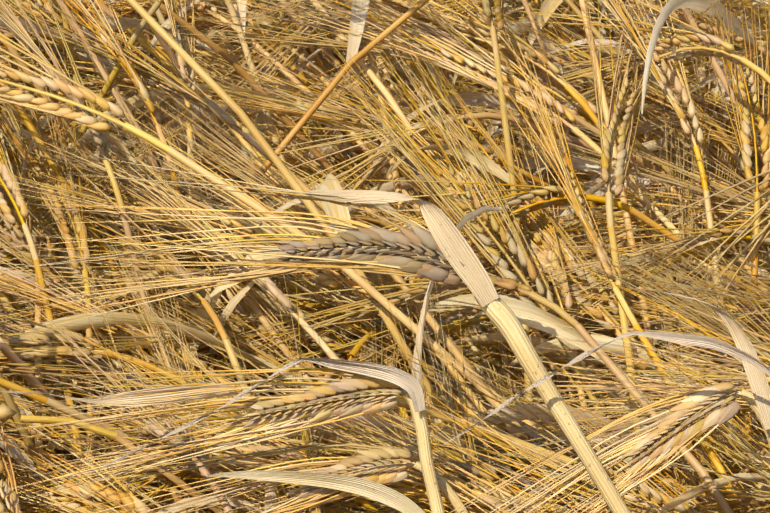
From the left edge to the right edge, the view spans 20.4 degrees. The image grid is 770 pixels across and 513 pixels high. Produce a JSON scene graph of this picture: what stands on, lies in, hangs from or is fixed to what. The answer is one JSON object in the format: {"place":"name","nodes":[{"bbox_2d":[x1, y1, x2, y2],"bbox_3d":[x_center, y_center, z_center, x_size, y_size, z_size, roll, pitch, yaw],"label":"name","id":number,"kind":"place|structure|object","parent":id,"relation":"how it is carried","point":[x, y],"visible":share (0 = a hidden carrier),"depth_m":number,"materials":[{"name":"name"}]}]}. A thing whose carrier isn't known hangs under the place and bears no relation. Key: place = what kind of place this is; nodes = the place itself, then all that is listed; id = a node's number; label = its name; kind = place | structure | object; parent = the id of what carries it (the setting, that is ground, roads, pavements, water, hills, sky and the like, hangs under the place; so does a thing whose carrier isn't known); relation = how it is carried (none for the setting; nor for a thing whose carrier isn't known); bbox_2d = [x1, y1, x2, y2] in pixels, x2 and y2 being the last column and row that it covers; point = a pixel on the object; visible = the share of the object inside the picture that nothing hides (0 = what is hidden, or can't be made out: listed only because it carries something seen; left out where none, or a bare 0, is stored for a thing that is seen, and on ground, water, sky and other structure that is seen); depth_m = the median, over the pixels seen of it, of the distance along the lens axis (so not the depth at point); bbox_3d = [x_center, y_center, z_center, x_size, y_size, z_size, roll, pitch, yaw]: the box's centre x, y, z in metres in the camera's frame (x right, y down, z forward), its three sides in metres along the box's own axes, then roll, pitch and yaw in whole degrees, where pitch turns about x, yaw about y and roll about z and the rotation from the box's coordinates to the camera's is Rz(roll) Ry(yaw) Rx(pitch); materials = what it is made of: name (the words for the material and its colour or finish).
{"place":"outdoors","nodes":[
{"label":"outdoors","id":0,"kind":"place"},
{"label":"ground","id":1,"kind":"structure","parent":0,"visible":0},
{"bbox_2d":[0,358,444,512],"bbox_3d":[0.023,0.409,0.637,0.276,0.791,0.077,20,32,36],"label":"barley","id":2,"kind":"object","parent":1,"relation":"on","point":[358,392],"visible":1,"depth_m":0.53,"materials":[{"name":"plant"}]},
{"bbox_2d":[62,442,468,512],"bbox_3d":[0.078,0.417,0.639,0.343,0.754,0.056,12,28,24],"label":"barley","id":3,"kind":"object","parent":1,"relation":"on","point":[359,478],"visible":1,"depth_m":0.54,"materials":[{"name":"plant"}]},
{"bbox_2d":[1,156,630,512],"bbox_3d":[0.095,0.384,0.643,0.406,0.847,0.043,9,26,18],"label":"barley","id":4,"kind":"object","parent":1,"relation":"on","point":[456,262],"visible":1,"depth_m":0.52,"materials":[{"name":"plant"}]},
{"bbox_2d":[0,0,769,512],"bbox_3d":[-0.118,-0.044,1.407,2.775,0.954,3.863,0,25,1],"label":"barley field","id":5,"kind":"structure","parent":1,"relation":"on","point":[584,174],"depth_m":0.68,"materials":[{"name":"yellow plant"}]},
{"bbox_2d":[444,292,769,512],"bbox_3d":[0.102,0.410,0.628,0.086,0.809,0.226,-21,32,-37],"label":"barley","id":6,"kind":"object","parent":1,"relation":"on","point":[689,419],"visible":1,"depth_m":0.53,"materials":[{"name":"plant"}]},
{"bbox_2d":[444,331,769,444],"bbox_3d":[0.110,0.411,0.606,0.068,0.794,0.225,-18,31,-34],"label":"dried leaf","id":7,"kind":"object","parent":1,"relation":"on","point":[708,342],"visible":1,"depth_m":0.51,"materials":[{"name":"plant"}]}
]}

